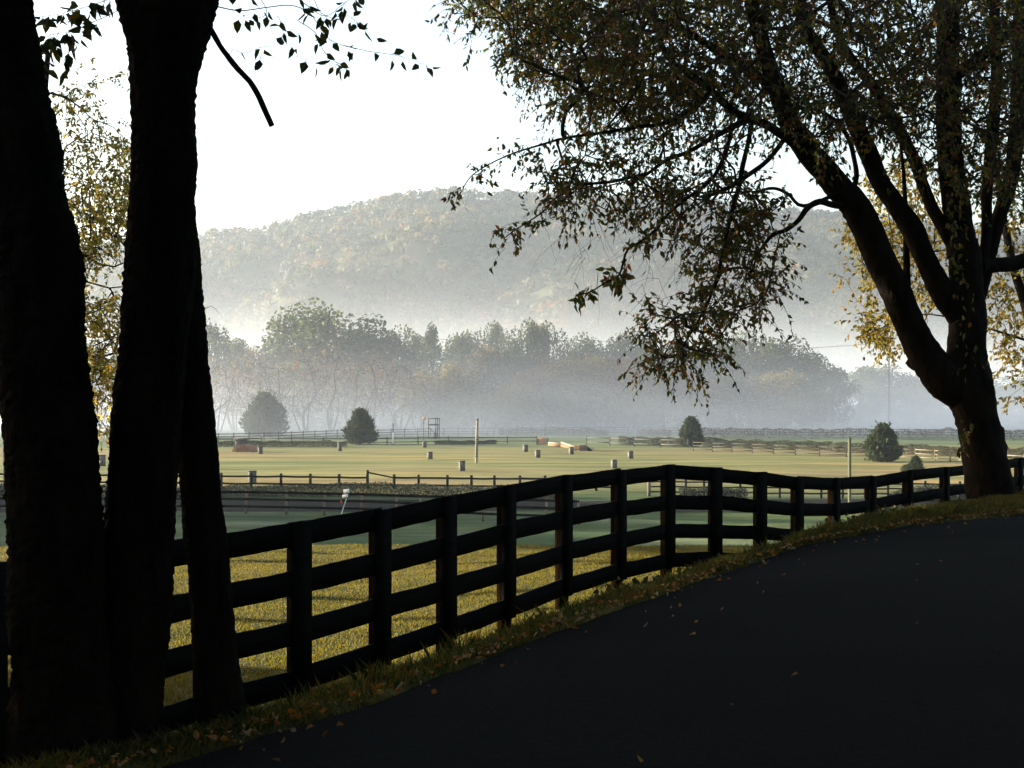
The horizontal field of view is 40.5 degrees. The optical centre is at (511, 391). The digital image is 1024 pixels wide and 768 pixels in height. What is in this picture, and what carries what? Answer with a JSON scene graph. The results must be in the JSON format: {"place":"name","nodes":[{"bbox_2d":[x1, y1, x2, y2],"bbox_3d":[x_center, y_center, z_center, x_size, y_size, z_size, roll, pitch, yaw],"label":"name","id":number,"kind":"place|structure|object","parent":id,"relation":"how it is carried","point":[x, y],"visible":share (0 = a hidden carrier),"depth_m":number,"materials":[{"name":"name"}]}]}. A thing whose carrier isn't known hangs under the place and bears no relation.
{"place":"outdoors","nodes":[
{"label":"outdoors","id":0,"kind":"place"},
{"bbox_2d":[0,499,963,512],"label":"path","id":1,"kind":"structure","parent":0,"point":[329,504],"depth_m":92.05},
{"bbox_2d":[0,408,1023,767],"bbox_3d":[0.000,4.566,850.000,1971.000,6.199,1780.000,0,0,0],"label":"ground","id":2,"kind":"structure","parent":0,"point":[506,456],"depth_m":130.96,"materials":[{"name":"plant"}]},
{"bbox_2d":[0,0,121,767],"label":"shade tree","id":3,"kind":"object","parent":2,"relation":"on","point":[62,687],"visible":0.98,"depth_m":5.93,"materials":[{"name":"black plant"}]},
{"bbox_2d":[0,55,130,451],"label":"lawn tree","id":4,"kind":"object","parent":2,"relation":"on","point":[96,327],"visible":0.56,"depth_m":22.62,"materials":[{"name":"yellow plant"}]},
{"bbox_2d":[86,340,114,426],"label":"broadleaf tree","id":5,"kind":"object","parent":2,"relation":"on","point":[99,382],"visible":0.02,"depth_m":296.45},
{"bbox_2d":[90,372,113,429],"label":"bare tree","id":6,"kind":"object","parent":2,"relation":"on","point":[97,376],"visible":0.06,"depth_m":257.58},
{"bbox_2d":[99,455,105,465],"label":"wooden box","id":7,"kind":"object","parent":2,"relation":"on","point":[102,461],"visible":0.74,"depth_m":139.80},
{"bbox_2d":[209,355,245,432],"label":"bare tree","id":8,"kind":"object","parent":2,"relation":"on","point":[225,401],"visible":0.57,"depth_m":255.84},
{"bbox_2d":[206,316,259,427],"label":"broadleaf tree","id":9,"kind":"object","parent":2,"relation":"on","point":[217,349],"visible":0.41,"depth_m":290.22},
{"bbox_2d":[211,354,261,431],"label":"bare tree","id":10,"kind":"object","parent":2,"relation":"on","point":[233,424],"visible":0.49,"depth_m":261.74,"materials":[{"name":"grey plant"}]},
{"bbox_2d":[34,0,440,744],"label":"twin stem tree","id":11,"kind":"object","parent":2,"relation":"on","point":[162,426],"visible":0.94,"depth_m":6.19,"materials":[{"name":"black plant"}]},
{"bbox_2d":[216,337,261,424],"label":"broadleaf tree","id":12,"kind":"object","parent":2,"relation":"on","point":[236,342],"visible":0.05,"depth_m":304.19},
{"bbox_2d":[233,439,247,446],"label":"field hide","id":13,"kind":"object","parent":2,"relation":"on","point":[240,441],"visible":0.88,"depth_m":189.05},
{"bbox_2d":[232,444,257,451],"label":"log jump","id":14,"kind":"object","parent":2,"relation":"on","point":[246,448],"visible":0.98,"depth_m":172.55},
{"bbox_2d":[248,471,256,482],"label":"wooden box","id":15,"kind":"object","parent":2,"relation":"on","point":[254,474],"visible":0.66,"depth_m":112.55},
{"bbox_2d":[219,352,285,417],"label":"bare tree","id":16,"kind":"object","parent":2,"relation":"on","point":[247,396],"visible":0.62,"depth_m":257.05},
{"bbox_2d":[238,388,290,436],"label":"conifer","id":17,"kind":"object","parent":2,"relation":"on","point":[266,412],"visible":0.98,"depth_m":232.50,"materials":[{"name":"green plant"}]},
{"bbox_2d":[233,344,299,422],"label":"broadleaf tree","id":18,"kind":"object","parent":2,"relation":"on","point":[253,357],"visible":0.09,"depth_m":296.61,"materials":[{"name":"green plant"}]},
{"bbox_2d":[241,354,312,418],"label":"bare tree","id":19,"kind":"object","parent":2,"relation":"on","point":[279,385],"visible":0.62,"depth_m":258.63,"materials":[{"name":"grey plant"}]},
{"bbox_2d":[0,481,554,497],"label":"bank hedge","id":20,"kind":"object","parent":2,"relation":"on","point":[312,488],"visible":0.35,"depth_m":99.14,"materials":[{"name":"green plant"}]},
{"bbox_2d":[252,341,307,426],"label":"broadleaf tree","id":21,"kind":"object","parent":2,"relation":"on","point":[266,365],"visible":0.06,"depth_m":293.14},
{"bbox_2d":[217,440,348,446],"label":"field hedge","id":22,"kind":"object","parent":2,"relation":"on","point":[324,443],"visible":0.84,"depth_m":189.40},
{"bbox_2d":[0,490,579,524],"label":"paddock fence","id":23,"kind":"object","parent":2,"relation":"on","point":[324,500],"visible":0.38,"depth_m":84.05,"materials":[{"name":"brown wood"}]},
{"bbox_2d":[0,470,610,490],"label":"split rail fence","id":24,"kind":"object","parent":2,"relation":"on","point":[394,477],"visible":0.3,"depth_m":108.06,"materials":[{"name":"brown wood"}]},
{"bbox_2d":[274,348,336,432],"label":"bare tree","id":25,"kind":"object","parent":2,"relation":"on","point":[306,428],"visible":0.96,"depth_m":256.31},
{"bbox_2d":[266,340,358,428],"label":"broadleaf tree","id":26,"kind":"object","parent":2,"relation":"on","point":[313,422],"visible":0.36,"depth_m":280.88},
{"bbox_2d":[254,297,397,427],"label":"broadleaf tree","id":27,"kind":"object","parent":2,"relation":"on","point":[319,333],"visible":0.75,"depth_m":283.29,"materials":[{"name":"plant"}]},
{"bbox_2d":[301,345,361,431],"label":"bare tree","id":28,"kind":"object","parent":2,"relation":"on","point":[326,410],"visible":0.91,"depth_m":258.13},
{"bbox_2d":[340,488,350,513],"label":"track sign","id":29,"kind":"object","parent":2,"relation":"on","point":[346,492],"visible":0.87,"depth_m":82.17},
{"bbox_2d":[316,353,384,422],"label":"bare tree","id":30,"kind":"object","parent":2,"relation":"on","point":[354,402],"visible":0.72,"depth_m":261.22,"materials":[{"name":"grey plant"}]},
{"bbox_2d":[310,341,391,428],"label":"broadleaf tree","id":31,"kind":"object","parent":2,"relation":"on","point":[349,416],"visible":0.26,"depth_m":282.27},
{"bbox_2d":[341,406,379,443],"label":"conifer","id":32,"kind":"object","parent":2,"relation":"on","point":[360,424],"visible":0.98,"depth_m":198.18,"materials":[{"name":"green plant"}]},
{"bbox_2d":[341,349,404,429],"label":"bare tree","id":33,"kind":"object","parent":2,"relation":"on","point":[374,412],"visible":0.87,"depth_m":257.26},
{"bbox_2d":[217,436,536,444],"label":"field fence","id":34,"kind":"object","parent":2,"relation":"on","point":[355,442],"visible":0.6,"depth_m":198.25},
{"bbox_2d":[360,336,401,426],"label":"broadleaf tree","id":35,"kind":"object","parent":2,"relation":"on","point":[377,394],"visible":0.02,"depth_m":299.58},
{"bbox_2d":[359,357,430,431],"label":"bare tree","id":36,"kind":"object","parent":2,"relation":"on","point":[404,405],"visible":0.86,"depth_m":261.42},
{"bbox_2d":[362,324,434,426],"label":"broadleaf tree","id":37,"kind":"object","parent":2,"relation":"on","point":[403,352],"visible":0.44,"depth_m":293.89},
{"bbox_2d":[391,331,438,423],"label":"broadleaf tree","id":38,"kind":"object","parent":2,"relation":"on","point":[418,342],"visible":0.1,"depth_m":307.98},
{"bbox_2d":[394,366,441,430],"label":"bare tree","id":39,"kind":"object","parent":2,"relation":"on","point":[429,409],"visible":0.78,"depth_m":263.41,"materials":[{"name":"grey plant"}]},
{"bbox_2d":[216,426,628,441],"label":"paddock fence","id":40,"kind":"object","parent":2,"relation":"on","point":[337,433],"visible":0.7,"depth_m":233.79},
{"bbox_2d":[277,316,569,399],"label":"utility pole","id":41,"kind":"object","parent":2,"relation":"on","point":[348,331],"visible":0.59,"depth_m":286.92,"materials":[{"name":"wood"}]},
{"bbox_2d":[403,321,456,425],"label":"pointed tree","id":42,"kind":"object","parent":2,"relation":"on","point":[432,346],"visible":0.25,"depth_m":303.43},
{"bbox_2d":[428,418,439,438],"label":"timber tower","id":43,"kind":"structure","parent":2,"relation":"on","point":[435,433],"depth_m":221.81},
{"bbox_2d":[394,360,480,430],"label":"broadleaf tree","id":44,"kind":"object","parent":2,"relation":"on","point":[453,371],"visible":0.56,"depth_m":263.56,"materials":[{"name":"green plant"}]},
{"bbox_2d":[434,332,475,410],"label":"broadleaf tree","id":45,"kind":"object","parent":2,"relation":"on","point":[454,349],"visible":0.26,"depth_m":314.43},
{"bbox_2d":[422,371,499,430],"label":"broadleaf tree","id":46,"kind":"object","parent":2,"relation":"on","point":[483,409],"visible":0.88,"depth_m":261.39,"materials":[{"name":"grey plant"}]},
{"bbox_2d":[459,461,464,470],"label":"wooden box","id":47,"kind":"object","parent":2,"relation":"on","point":[461,465],"visible":1,"depth_m":131.78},
{"bbox_2d":[433,440,496,443],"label":"field hedge","id":48,"kind":"object","parent":2,"relation":"on","point":[463,442],"visible":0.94,"depth_m":198.57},
{"bbox_2d":[453,329,488,423],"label":"broadleaf tree","id":49,"kind":"object","parent":2,"relation":"on","point":[468,337],"visible":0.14,"depth_m":321.28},
{"bbox_2d":[475,419,478,462],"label":"tall pole","id":50,"kind":"object","parent":2,"relation":"on","point":[476,446],"visible":0.98,"depth_m":147.13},
{"bbox_2d":[463,362,506,430],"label":"bare tree","id":51,"kind":"object","parent":2,"relation":"on","point":[485,420],"visible":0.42,"depth_m":267.73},
{"bbox_2d":[473,319,509,423],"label":"broadleaf tree","id":52,"kind":"object","parent":2,"relation":"on","point":[494,335],"visible":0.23,"depth_m":324.56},
{"bbox_2d":[459,343,541,426],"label":"broadleaf tree","id":53,"kind":"object","parent":2,"relation":"on","point":[483,354],"visible":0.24,"depth_m":292.94,"materials":[{"name":"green plant"}]},
{"bbox_2d":[481,333,539,425],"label":"broadleaf tree","id":54,"kind":"object","parent":2,"relation":"on","point":[499,371],"visible":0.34,"depth_m":289.63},
{"bbox_2d":[0,457,1023,767],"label":"board fence","id":55,"kind":"object","parent":2,"relation":"on","point":[376,611],"visible":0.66,"depth_m":10.57,"materials":[{"name":"brown wood"}]},
{"bbox_2d":[501,317,549,427],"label":"broadleaf tree","id":56,"kind":"object","parent":2,"relation":"on","point":[531,335],"visible":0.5,"depth_m":288.24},
{"bbox_2d":[494,369,573,429],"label":"broadleaf tree","id":57,"kind":"object","parent":2,"relation":"on","point":[531,379],"visible":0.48,"depth_m":264.57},
{"bbox_2d":[45,494,1023,767],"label":"fallen leaves","id":58,"kind":"object","parent":2,"relation":"on","point":[223,738],"visible":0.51,"depth_m":7.97,"materials":[{"name":"plant"}]},
{"bbox_2d":[536,438,547,444],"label":"plank wall jump","id":59,"kind":"object","parent":2,"relation":"on","point":[540,441],"visible":0.99,"depth_m":199.61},
{"bbox_2d":[525,320,572,426],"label":"broadleaf tree","id":60,"kind":"object","parent":2,"relation":"on","point":[549,342],"visible":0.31,"depth_m":292.19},
{"bbox_2d":[519,359,603,430],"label":"broadleaf tree","id":61,"kind":"object","parent":2,"relation":"on","point":[542,392],"visible":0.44,"depth_m":267.25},
{"bbox_2d":[548,442,574,449],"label":"slant rail jump","id":62,"kind":"object","parent":2,"relation":"on","point":[566,445],"visible":0.91,"depth_m":188.93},
{"bbox_2d":[551,339,586,426],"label":"broadleaf tree","id":63,"kind":"object","parent":2,"relation":"on","point":[572,349],"visible":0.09,"depth_m":296.49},
{"bbox_2d":[547,353,619,430],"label":"broadleaf tree","id":64,"kind":"object","parent":2,"relation":"on","point":[585,365],"visible":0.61,"depth_m":268.07,"materials":[{"name":"grey plant"}]},
{"bbox_2d":[575,445,591,450],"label":"brush box jump","id":65,"kind":"object","parent":2,"relation":"on","point":[582,448],"visible":1,"depth_m":175.21,"materials":[{"name":"orange wood"}]},
{"bbox_2d":[566,331,625,426],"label":"broadleaf tree","id":66,"kind":"object","parent":2,"relation":"on","point":[590,346],"visible":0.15,"depth_m":294.96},
{"bbox_2d":[565,356,651,429],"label":"broadleaf tree","id":67,"kind":"object","parent":2,"relation":"on","point":[613,369],"visible":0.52,"depth_m":267.02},
{"bbox_2d":[584,326,657,426],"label":"broadleaf tree","id":68,"kind":"object","parent":2,"relation":"on","point":[620,344],"visible":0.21,"depth_m":292.29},
{"bbox_2d":[593,364,672,430],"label":"broadleaf tree","id":69,"kind":"object","parent":2,"relation":"on","point":[629,423],"visible":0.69,"depth_m":265.60,"materials":[{"name":"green plant"}]},
{"bbox_2d":[586,436,688,447],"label":"field fence","id":70,"kind":"object","parent":2,"relation":"on","point":[660,439],"visible":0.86,"depth_m":189.83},
{"bbox_2d":[616,338,679,426],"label":"broadleaf tree","id":71,"kind":"object","parent":2,"relation":"on","point":[670,351],"visible":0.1,"depth_m":293.52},
{"bbox_2d":[618,436,685,446],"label":"field hedge","id":72,"kind":"object","parent":2,"relation":"on","point":[655,441],"visible":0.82,"depth_m":192.41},
{"bbox_2d":[620,369,707,429],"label":"broadleaf tree","id":73,"kind":"object","parent":2,"relation":"on","point":[664,398],"visible":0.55,"depth_m":265.22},
{"bbox_2d":[652,339,715,426],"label":"broadleaf tree","id":74,"kind":"object","parent":2,"relation":"on","point":[688,370],"visible":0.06,"depth_m":288.67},
{"bbox_2d":[678,415,705,446],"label":"conifer","id":75,"kind":"object","parent":2,"relation":"on","point":[691,430],"visible":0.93,"depth_m":188.48,"materials":[{"name":"green plant"}]},
{"bbox_2d":[654,374,734,427],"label":"broadleaf tree","id":76,"kind":"object","parent":2,"relation":"on","point":[712,400],"visible":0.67,"depth_m":264.46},
{"bbox_2d":[677,486,748,498],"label":"bush","id":77,"kind":"object","parent":2,"relation":"on","point":[694,491],"visible":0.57,"depth_m":95.57,"materials":[{"name":"green plant"}]},
{"bbox_2d":[687,334,756,427],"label":"broadleaf tree","id":78,"kind":"object","parent":2,"relation":"on","point":[706,374],"visible":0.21,"depth_m":284.87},
{"bbox_2d":[425,0,1023,498],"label":"roadside tree","id":79,"kind":"object","parent":2,"relation":"on","point":[957,378],"visible":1,"depth_m":18.73,"materials":[{"name":"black plant"}]},
{"bbox_2d":[699,373,767,430],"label":"broadleaf tree","id":80,"kind":"object","parent":2,"relation":"on","point":[730,420],"visible":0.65,"depth_m":268.27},
{"bbox_2d":[705,329,799,428],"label":"broadleaf tree","id":81,"kind":"object","parent":2,"relation":"on","point":[762,353],"visible":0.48,"depth_m":280.70,"materials":[{"name":"plant"}]},
{"bbox_2d":[716,369,815,428],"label":"broadleaf tree","id":82,"kind":"object","parent":2,"relation":"on","point":[767,415],"visible":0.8,"depth_m":265.14,"materials":[{"name":"grey plant"}]},
{"bbox_2d":[703,436,833,450],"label":"field hedge","id":83,"kind":"object","parent":2,"relation":"on","point":[713,440],"visible":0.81,"depth_m":181.38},
{"bbox_2d":[693,441,864,456],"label":"field fence","id":84,"kind":"object","parent":2,"relation":"on","point":[773,448],"visible":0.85,"depth_m":166.74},
{"bbox_2d":[590,500,971,597],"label":"weeds","id":85,"kind":"object","parent":2,"relation":"on","point":[635,580],"visible":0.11,"depth_m":12.66,"materials":[{"name":"green plant"}]},
{"bbox_2d":[738,334,828,428],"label":"broadleaf tree","id":86,"kind":"object","parent":2,"relation":"on","point":[786,349],"visible":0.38,"depth_m":281.38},
{"bbox_2d":[769,375,840,430],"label":"broadleaf tree","id":87,"kind":"object","parent":2,"relation":"on","point":[805,386],"visible":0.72,"depth_m":266.07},
{"bbox_2d":[647,480,962,498],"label":"pasture fence","id":88,"kind":"object","parent":2,"relation":"on","point":[649,486],"visible":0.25,"depth_m":98.41,"materials":[{"name":"brown wood"}]},
{"bbox_2d":[778,347,848,428],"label":"broadleaf tree","id":89,"kind":"object","parent":2,"relation":"on","point":[814,369],"visible":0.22,"depth_m":278.94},
{"bbox_2d":[637,427,1023,436],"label":"fence","id":90,"kind":"object","parent":2,"relation":"on","point":[677,428],"visible":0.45,"depth_m":232.68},
{"bbox_2d":[806,364,862,428],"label":"broadleaf tree","id":91,"kind":"object","parent":2,"relation":"on","point":[839,386],"visible":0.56,"depth_m":278.62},
{"bbox_2d":[848,437,850,501],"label":"field pole","id":92,"kind":"object","parent":2,"relation":"on","point":[849,465],"visible":0.8,"depth_m":92.40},
{"bbox_2d":[701,427,1023,439],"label":"hedge","id":93,"kind":"object","parent":2,"relation":"on","point":[1016,433],"visible":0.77,"depth_m":222.53,"materials":[{"name":"green plant"}]},
{"bbox_2d":[834,365,896,423],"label":"broadleaf tree","id":94,"kind":"object","parent":2,"relation":"on","point":[864,377],"visible":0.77,"depth_m":318.51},
{"bbox_2d":[862,421,904,461],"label":"conifer","id":95,"kind":"object","parent":2,"relation":"on","point":[881,443],"visible":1,"depth_m":150.10,"materials":[{"name":"green plant"}]},
{"bbox_2d":[853,364,922,423],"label":"broadleaf tree","id":96,"kind":"object","parent":2,"relation":"on","point":[884,371],"visible":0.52,"depth_m":322.12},
{"bbox_2d":[888,337,889,424],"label":"utility pole","id":97,"kind":"object","parent":2,"relation":"on","point":[888,390],"visible":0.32,"depth_m":279.89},
{"bbox_2d":[900,464,911,471],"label":"conifer","id":98,"kind":"object","parent":2,"relation":"on","point":[904,468],"visible":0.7,"depth_m":127.15,"materials":[{"name":"green plant"}]},
{"bbox_2d":[873,372,950,424],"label":"broadleaf tree","id":99,"kind":"object","parent":2,"relation":"on","point":[913,418],"visible":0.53,"depth_m":318.71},
{"bbox_2d":[907,455,925,469],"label":"conifer","id":100,"kind":"object","parent":2,"relation":"on","point":[916,462],"visible":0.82,"depth_m":126.69,"materials":[{"name":"green plant"}]},
{"bbox_2d":[828,146,1023,414],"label":"golden tree","id":101,"kind":"object","parent":2,"relation":"on","point":[880,340],"visible":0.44,"depth_m":28.84,"materials":[{"name":"yellow plant"}]},
{"bbox_2d":[891,484,965,500],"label":"bush","id":102,"kind":"object","parent":2,"relation":"on","point":[928,487],"visible":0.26,"depth_m":95.67,"materials":[{"name":"green plant"}]},
{"bbox_2d":[834,442,1023,457],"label":"field hedge","id":103,"kind":"object","parent":2,"relation":"on","point":[921,446],"visible":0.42,"depth_m":165.32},
{"bbox_2d":[905,383,953,423],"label":"broadleaf tree","id":104,"kind":"object","parent":2,"relation":"on","point":[948,416],"visible":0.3,"depth_m":318.69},
{"bbox_2d":[900,448,1023,461],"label":"field fence","id":105,"kind":"object","parent":2,"relation":"on","point":[935,454],"visible":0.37,"depth_m":151.65,"materials":[{"name":"brown wood"}]},
{"bbox_2d":[994,383,1023,423],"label":"broadleaf tree","id":106,"kind":"object","parent":2,"relation":"on","point":[1011,406],"visible":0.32,"depth_m":318.78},
{"bbox_2d":[995,375,1023,423],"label":"broadleaf tree","id":107,"kind":"object","parent":2,"relation":"on","point":[1009,387],"visible":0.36,"depth_m":319.86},
{"bbox_2d":[0,489,1023,767],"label":"verge grass","id":108,"kind":"structure","parent":0,"point":[160,741],"depth_m":7.81,"materials":[{"name":"plant"}]},
{"bbox_2d":[33,0,1023,247],"label":"sky","id":109,"kind":"structure","parent":0,"point":[374,132],"materials":[{"name":"white"}]},
{"bbox_2d":[86,197,1023,407],"bbox_3d":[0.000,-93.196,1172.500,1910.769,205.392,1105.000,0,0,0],"label":"hill","id":110,"kind":"structure","parent":0,"point":[328,294],"depth_m":1031.75,"materials":[{"name":"plant"}]},
{"bbox_2d":[81,185,1023,408],"bbox_3d":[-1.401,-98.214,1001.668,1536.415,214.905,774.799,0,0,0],"label":"forest","id":111,"kind":"object","parent":110,"relation":"on","point":[256,241],"visible":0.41,"depth_m":1012.05,"materials":[{"name":"plant"}]},
{"bbox_2d":[159,514,1023,767],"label":"road","id":112,"kind":"structure","parent":0,"point":[882,678],"depth_m":7.11,"materials":[{"name":"asphalt"}]},
{"bbox_2d":[611,460,616,467],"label":"wooden box","id":113,"kind":"object","parent":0,"point":[613,463],"visible":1,"depth_m":137.05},
{"bbox_2d":[627,451,632,458],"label":"wooden box","id":114,"kind":"object","parent":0,"point":[629,454],"visible":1,"depth_m":156.80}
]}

